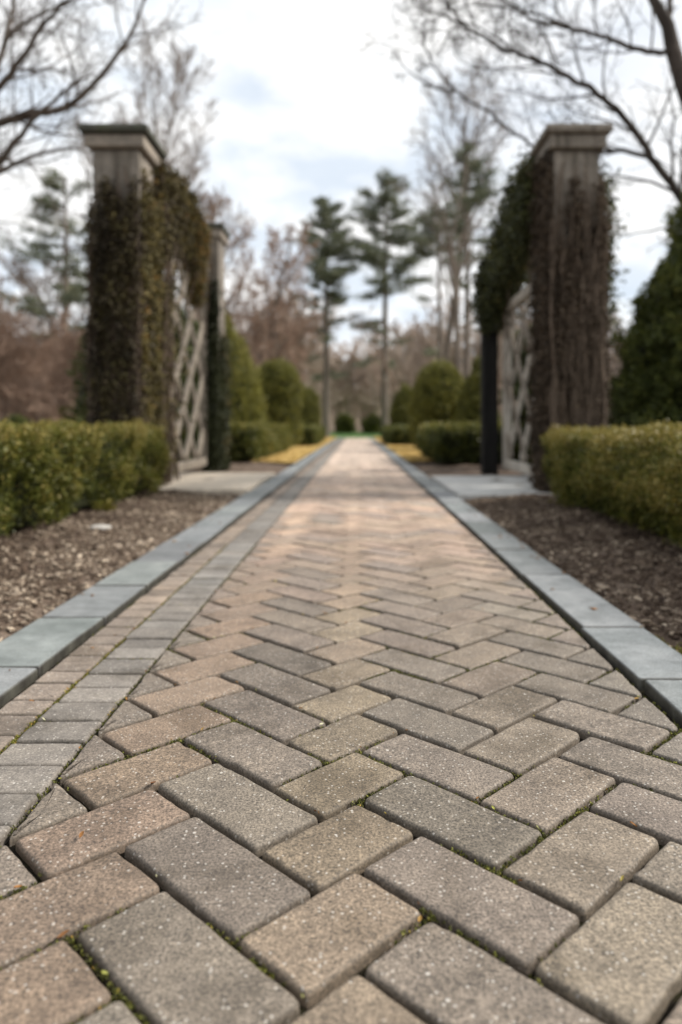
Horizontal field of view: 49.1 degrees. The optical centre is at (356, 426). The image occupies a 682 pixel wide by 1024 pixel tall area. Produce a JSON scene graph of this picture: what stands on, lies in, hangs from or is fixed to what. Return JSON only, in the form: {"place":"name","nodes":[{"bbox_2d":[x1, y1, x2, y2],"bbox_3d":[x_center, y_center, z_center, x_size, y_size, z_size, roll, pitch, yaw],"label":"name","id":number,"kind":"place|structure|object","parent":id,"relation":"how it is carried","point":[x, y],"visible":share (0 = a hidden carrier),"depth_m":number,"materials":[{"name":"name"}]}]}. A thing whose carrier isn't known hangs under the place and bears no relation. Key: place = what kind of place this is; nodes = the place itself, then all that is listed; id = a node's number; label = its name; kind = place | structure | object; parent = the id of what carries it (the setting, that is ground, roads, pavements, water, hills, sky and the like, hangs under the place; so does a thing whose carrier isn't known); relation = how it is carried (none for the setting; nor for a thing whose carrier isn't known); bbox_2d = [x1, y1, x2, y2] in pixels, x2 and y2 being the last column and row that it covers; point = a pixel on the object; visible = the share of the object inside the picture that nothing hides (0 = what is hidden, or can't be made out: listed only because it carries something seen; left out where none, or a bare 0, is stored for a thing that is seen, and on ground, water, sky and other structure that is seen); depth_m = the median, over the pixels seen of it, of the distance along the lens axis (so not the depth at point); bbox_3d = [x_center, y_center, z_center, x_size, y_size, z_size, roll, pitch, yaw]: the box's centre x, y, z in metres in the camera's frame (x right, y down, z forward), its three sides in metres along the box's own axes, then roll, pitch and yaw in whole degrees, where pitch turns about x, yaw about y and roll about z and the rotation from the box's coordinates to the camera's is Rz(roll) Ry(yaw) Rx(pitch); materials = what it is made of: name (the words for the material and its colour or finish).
{"place":"outdoors","nodes":[
{"label":"outdoors","id":0,"kind":"place"},
{"bbox_2d":[157,473,274,495],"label":"side path","id":1,"kind":"structure","parent":0,"point":[241,484],"depth_m":6.29,"materials":[{"name":"grey concrete"}]},
{"bbox_2d":[0,438,681,1023],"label":"path","id":2,"kind":"structure","parent":0,"point":[200,834],"depth_m":0.96,"materials":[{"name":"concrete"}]},
{"bbox_2d":[0,438,345,848],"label":"path border","id":3,"kind":"object","parent":2,"relation":"on","point":[36,757],"visible":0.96,"depth_m":1.54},
{"bbox_2d":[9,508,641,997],"bbox_3d":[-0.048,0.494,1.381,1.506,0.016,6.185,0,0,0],"label":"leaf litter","id":4,"kind":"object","parent":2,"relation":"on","point":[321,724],"visible":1,"depth_m":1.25,"materials":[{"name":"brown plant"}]},
{"bbox_2d":[0,543,681,1023],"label":"moss","id":5,"kind":"object","parent":2,"relation":"on","point":[238,949],"visible":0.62,"depth_m":1.08,"materials":[{"name":"green plant"}]},
{"bbox_2d":[0,0,681,386],"label":"sky","id":6,"kind":"structure","parent":0,"point":[304,115],"materials":[{"name":"white"}]},
{"bbox_2d":[330,432,380,437],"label":"lawn","id":7,"kind":"structure","parent":0,"point":[352,435],"depth_m":46.07,"materials":[{"name":"green plant"}]},
{"bbox_2d":[253,338,305,384],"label":"bare tree","id":8,"kind":"object","parent":7,"relation":"on","point":[274,355],"visible":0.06,"depth_m":40.43,"materials":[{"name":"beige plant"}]},
{"bbox_2d":[285,194,362,436],"bbox_3d":[-1.605,-5.422,36.916,4.083,12.165,5.367,0,0,0],"label":"pine tree","id":9,"kind":"object","parent":7,"relation":"on","point":[325,275],"visible":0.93,"depth_m":36.61,"materials":[{"name":"green plant"}]},
{"bbox_2d":[333,412,357,432],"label":"shrub","id":10,"kind":"object","parent":7,"relation":"on","point":[344,422],"visible":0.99,"depth_m":61.49,"materials":[{"name":"green plant"}]},
{"bbox_2d":[359,412,380,433],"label":"shrub","id":11,"kind":"object","parent":7,"relation":"on","point":[370,423],"visible":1,"depth_m":59.48,"materials":[{"name":"green plant"}]},
{"bbox_2d":[335,165,443,436],"bbox_3d":[1.308,-6.208,37.748,5.628,13.737,6.060,0,0,22],"label":"pine tree","id":12,"kind":"object","parent":7,"relation":"on","point":[370,255],"visible":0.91,"depth_m":37.52,"materials":[{"name":"green plant"}]},
{"bbox_2d":[403,50,512,362],"bbox_3d":[4.372,-7.462,32.102,4.805,16.262,4.278,0,0,16],"label":"bare tree","id":13,"kind":"object","parent":7,"relation":"on","point":[450,326],"visible":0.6,"depth_m":31.57,"materials":[{"name":"grey plant"}]},
{"bbox_2d":[320,400,390,431],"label":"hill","id":14,"kind":"structure","parent":0,"point":[358,427],"depth_m":95.84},
{"bbox_2d":[431,476,555,499],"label":"side path","id":15,"kind":"structure","parent":0,"point":[466,487],"depth_m":5.96,"materials":[{"name":"grey concrete"}]},
{"bbox_2d":[529,123,612,428],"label":"stone pillar","id":16,"kind":"structure","parent":15,"relation":"on","point":[580,147],"depth_m":5.32,"materials":[{"name":"grey stone"}]},
{"bbox_2d":[502,282,537,474],"bbox_3d":[1.500,-0.398,6.585,0.080,1.625,1.779,0,0,0],"label":"trellis","id":17,"kind":"object","parent":16,"relation":"attached to","point":[516,301],"visible":0.51,"depth_m":7.04,"materials":[{"name":"grey wood"}]},
{"bbox_2d":[523,148,616,493],"bbox_3d":[1.586,-0.701,5.507,0.644,2.612,0.643,0,0,0],"label":"climbing vine","id":18,"kind":"object","parent":16,"relation":"attached to","point":[556,356],"visible":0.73,"depth_m":5.27,"materials":[{"name":"brown plant"}]},
{"label":"ground","id":19,"kind":"structure","parent":0,"visible":0},
{"bbox_2d":[0,414,30,424],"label":"shrub","id":20,"kind":"object","parent":19,"relation":"on","point":[14,418],"visible":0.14,"depth_m":20.45,"materials":[{"name":"green plant"}]},
{"bbox_2d":[0,276,67,421],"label":"bare bush","id":21,"kind":"object","parent":19,"relation":"on","point":[8,353],"visible":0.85,"depth_m":22.56,"materials":[{"name":"brown plant"}]},
{"bbox_2d":[0,323,70,422],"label":"bare bush","id":22,"kind":"object","parent":19,"relation":"on","point":[40,361],"visible":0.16,"depth_m":24.62,"materials":[{"name":"brown plant"}]},
{"bbox_2d":[0,307,87,424],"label":"bare bush","id":23,"kind":"object","parent":19,"relation":"on","point":[66,352],"visible":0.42,"depth_m":21.63,"materials":[{"name":"brown plant"}]},
{"bbox_2d":[0,247,88,377],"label":"bare tree","id":24,"kind":"object","parent":19,"relation":"on","point":[23,281],"visible":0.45,"depth_m":26.55,"materials":[{"name":"brown plant"}]},
{"bbox_2d":[0,166,92,405],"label":"pine tree","id":25,"kind":"object","parent":19,"relation":"on","point":[72,293],"visible":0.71,"depth_m":24.77,"materials":[{"name":"green plant"}]},
{"bbox_2d":[52,401,79,421],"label":"shrub","id":26,"kind":"object","parent":19,"relation":"on","point":[63,409],"visible":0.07,"depth_m":21.64,"materials":[{"name":"green plant"}]},
{"bbox_2d":[78,123,166,420],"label":"stone pillar","id":27,"kind":"structure","parent":19,"relation":"on","point":[133,146],"depth_m":5.50,"materials":[{"name":"grey stone"}]},
{"bbox_2d":[75,161,170,490],"bbox_3d":[-1.768,-0.679,5.690,0.588,2.554,0.665,0,0,0],"label":"climbing vine","id":28,"kind":"object","parent":27,"relation":"attached to","point":[107,307],"visible":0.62,"depth_m":5.46,"materials":[{"name":"green plant"}]},
{"bbox_2d":[155,176,207,473],"bbox_3d":[-1.620,-0.797,6.940,0.080,2.425,2.051,0,0,0],"label":"trellis","id":29,"kind":"object","parent":27,"relation":"attached to","point":[201,459],"visible":0.41,"depth_m":7.37,"materials":[{"name":"grey wood"}]},
{"bbox_2d":[152,158,235,484],"bbox_3d":[-1.584,-0.834,7.083,0.532,2.675,2.543,0,0,0],"label":"climbing vine","id":30,"kind":"object","parent":29,"relation":"attached to","point":[186,230],"visible":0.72,"depth_m":6.33,"materials":[{"name":"green plant"}]},
{"bbox_2d":[66,15,257,311],"bbox_3d":[-5.692,-5.431,21.390,4.748,12.197,5.351,0,0,19],"label":"bare tree","id":31,"kind":"object","parent":19,"relation":"on","point":[171,161],"visible":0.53,"depth_m":21.27,"materials":[{"name":"grey plant"}]},
{"bbox_2d":[0,438,336,641],"bbox_3d":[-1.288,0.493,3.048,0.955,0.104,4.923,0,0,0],"label":"bark mulch","id":32,"kind":"object","parent":19,"relation":"on","point":[39,584],"visible":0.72,"depth_m":3.09,"materials":[{"name":"brown wood"}]},
{"bbox_2d":[0,417,172,538],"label":"box hedge","id":33,"kind":"object","parent":32,"relation":"on","point":[51,470],"visible":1,"depth_m":3.69,"materials":[{"name":"green plant"}]},
{"bbox_2d":[88,524,110,529],"bbox_3d":[-1.221,0.481,3.550,0.108,0.032,0.077,0,0,0],"label":"flat stone","id":34,"kind":"object","parent":32,"relation":"on","point":[101,526],"visible":0.66,"depth_m":3.53,"materials":[{"name":"grey stone"}]},
{"bbox_2d":[0,0,204,267],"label":"bare tree","id":35,"kind":"object","parent":32,"relation":"on","point":[32,114],"visible":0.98,"depth_m":8.04,"materials":[{"name":"brown plant"}]},
{"bbox_2d":[90,497,116,512],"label":"weed","id":36,"kind":"object","parent":32,"relation":"on","point":[103,505],"visible":0.85,"depth_m":4.13,"materials":[{"name":"green plant"}]},
{"bbox_2d":[65,295,199,460],"bbox_3d":[-2.633,-0.669,9.397,1.937,2.460,1.971,0,0,0],"label":"shrub","id":37,"kind":"object","parent":32,"relation":"on","point":[81,408],"visible":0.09,"depth_m":9.05,"materials":[{"name":"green plant"}]},
{"bbox_2d":[196,421,294,461],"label":"box hedge","id":38,"kind":"object","parent":32,"relation":"on","point":[250,441],"visible":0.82,"depth_m":10.14,"materials":[{"name":"green plant"}]},
{"bbox_2d":[225,310,268,422],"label":"topiary","id":39,"kind":"object","parent":32,"relation":"on","point":[245,399],"visible":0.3,"depth_m":13.85,"materials":[{"name":"green plant"}]},
{"bbox_2d":[255,356,306,446],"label":"topiary","id":40,"kind":"object","parent":32,"relation":"on","point":[283,392],"visible":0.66,"depth_m":16.83,"materials":[{"name":"green plant"}]},
{"bbox_2d":[230,437,337,462],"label":"dry grass","id":41,"kind":"structure","parent":32,"relation":"on","point":[294,454],"depth_m":12.46,"materials":[{"name":"plant"}]},
{"bbox_2d":[291,423,326,445],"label":"box hedge","id":42,"kind":"object","parent":32,"relation":"on","point":[314,434],"visible":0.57,"depth_m":17.93,"materials":[{"name":"green plant"}]},
{"bbox_2d":[296,386,322,424],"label":"topiary","id":43,"kind":"object","parent":32,"relation":"on","point":[311,411],"visible":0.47,"depth_m":22.77,"materials":[{"name":"green plant"}]},
{"bbox_2d":[0,438,340,707],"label":"kerb","id":44,"kind":"structure","parent":19,"relation":"on","point":[31,653],"depth_m":2.11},
{"bbox_2d":[205,223,230,466],"bbox_3d":[-1.552,-0.818,8.170,0.275,2.736,0.500,0,0,0],"label":"gate post","id":45,"kind":"object","parent":19,"relation":"on","point":[220,234],"visible":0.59,"depth_m":8.05,"materials":[{"name":"stone"}]},
{"bbox_2d":[197,274,233,471],"bbox_3d":[-1.528,-0.515,8.183,0.348,2.201,0.662,0,0,0],"label":"climbing vine","id":46,"kind":"object","parent":45,"relation":"attached to","point":[221,437],"visible":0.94,"depth_m":7.93,"materials":[{"name":"green plant"}]},
{"bbox_2d":[177,189,313,367],"bbox_3d":[-5.033,-4.527,30.948,5.326,10.382,5.947,0,0,-44],"label":"bare tree","id":47,"kind":"object","parent":19,"relation":"on","point":[240,287],"visible":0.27,"depth_m":30.29,"materials":[{"name":"brown plant"}]},
{"bbox_2d":[241,219,324,386],"bbox_3d":[-3.311,-3.685,28.771,4.226,8.713,7.585,0,0,-45],"label":"bare tree","id":48,"kind":"object","parent":19,"relation":"on","point":[280,308],"visible":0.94,"depth_m":28.45,"materials":[{"name":"brown plant"}]},
{"bbox_2d":[0,286,647,431],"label":"woods","id":49,"kind":"object","parent":19,"relation":"on","point":[346,395],"visible":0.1,"depth_m":49.97,"materials":[{"name":"brown plant"}]},
{"bbox_2d":[336,304,424,396],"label":"bare tree","id":50,"kind":"object","parent":19,"relation":"on","point":[385,364],"visible":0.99,"depth_m":29.46,"materials":[{"name":"beige plant"}]},
{"bbox_2d":[477,260,497,474],"bbox_3d":[1.350,-0.560,7.580,0.210,2.220,0.220,0,0,0],"label":"gate post","id":51,"kind":"object","parent":19,"relation":"on","point":[489,406],"visible":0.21,"depth_m":7.50,"materials":[{"name":"black metal"}]},
{"bbox_2d":[460,146,631,442],"bbox_3d":[1.428,-1.010,6.641,0.904,2.371,2.431,0,0,-11],"label":"climbing vine","id":52,"kind":"object","parent":51,"relation":"attached to","point":[501,280],"visible":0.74,"depth_m":6.40,"materials":[{"name":"green plant"}]},
{"bbox_2d":[369,438,681,727],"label":"kerb","id":53,"kind":"structure","parent":19,"relation":"on","point":[641,658],"depth_m":1.97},
{"bbox_2d":[373,438,681,653],"bbox_3d":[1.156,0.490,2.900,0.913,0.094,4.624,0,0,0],"label":"bark mulch","id":54,"kind":"object","parent":19,"relation":"on","point":[675,622],"visible":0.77,"depth_m":2.95,"materials":[{"name":"brown wood"}]},
{"bbox_2d":[380,423,412,444],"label":"box hedge","id":55,"kind":"object","parent":54,"relation":"on","point":[399,434],"visible":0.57,"depth_m":18.57,"materials":[{"name":"green plant"}]},
{"bbox_2d":[388,382,416,430],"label":"topiary","id":56,"kind":"object","parent":54,"relation":"on","point":[398,414],"visible":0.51,"depth_m":20.95,"materials":[{"name":"green plant"}]},
{"bbox_2d":[373,437,433,460],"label":"dry grass","id":57,"kind":"structure","parent":54,"relation":"on","point":[407,452],"depth_m":13.68,"materials":[{"name":"plant"}]},
{"bbox_2d":[387,137,482,378],"bbox_3d":[2.842,-4.654,26.743,3.794,10.634,2.678,0,0,-24],"label":"bare tree","id":58,"kind":"object","parent":54,"relation":"on","point":[454,285],"visible":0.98,"depth_m":26.67,"materials":[{"name":"grey plant"}]},
{"bbox_2d":[406,357,465,446],"bbox_3d":[1.746,-0.455,15.599,1.399,2.010,1.408,0,0,0],"label":"topiary","id":59,"kind":"object","parent":54,"relation":"on","point":[435,393],"visible":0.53,"depth_m":15.22,"materials":[{"name":"green plant"}]},
{"bbox_2d":[400,200,473,361],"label":"pine tree","id":60,"kind":"object","parent":54,"relation":"on","point":[427,252],"visible":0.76,"depth_m":30.82,"materials":[{"name":"green plant"}]},
{"bbox_2d":[432,138,507,380],"bbox_3d":[4.522,-5.252,28.782,3.866,11.824,3.133,0,0,24],"label":"pine tree","id":61,"kind":"object","parent":54,"relation":"on","point":[481,195],"visible":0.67,"depth_m":28.89,"materials":[{"name":"green plant"}]},
{"bbox_2d":[413,420,532,465],"bbox_3d":[1.754,0.192,10.591,1.740,0.592,2.988,0,0,0],"label":"box hedge","id":62,"kind":"object","parent":54,"relation":"on","point":[442,443],"visible":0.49,"depth_m":9.28,"materials":[{"name":"green plant"}]},
{"bbox_2d":[453,354,501,422],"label":"topiary","id":63,"kind":"object","parent":54,"relation":"on","point":[468,404],"visible":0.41,"depth_m":14.42,"materials":[{"name":"green plant"}]},
{"bbox_2d":[498,323,533,460],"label":"shrub","id":64,"kind":"object","parent":54,"relation":"on","point":[523,419],"visible":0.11,"depth_m":8.42,"materials":[{"name":"plant"}]},
{"bbox_2d":[356,0,681,255],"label":"bare tree","id":65,"kind":"object","parent":54,"relation":"on","point":[672,50],"visible":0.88,"depth_m":7.41,"materials":[{"name":"brown plant"}]},
{"bbox_2d":[539,419,681,546],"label":"box hedge","id":66,"kind":"object","parent":54,"relation":"on","point":[613,472],"visible":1,"depth_m":3.38,"materials":[{"name":"green plant"}]},
{"bbox_2d":[656,635,681,654],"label":"moss","id":67,"kind":"object","parent":54,"relation":"on","point":[677,647],"visible":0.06,"depth_m":1.74,"materials":[{"name":"green plant"}]},
{"bbox_2d":[609,316,653,378],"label":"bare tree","id":68,"kind":"object","parent":19,"relation":"on","point":[617,364],"visible":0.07,"depth_m":29.64,"materials":[{"name":"brown plant"}]},
{"bbox_2d":[606,189,681,443],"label":"conifer","id":69,"kind":"object","parent":19,"relation":"on","point":[646,385],"visible":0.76,"depth_m":6.47,"materials":[{"name":"green plant"}]}
]}

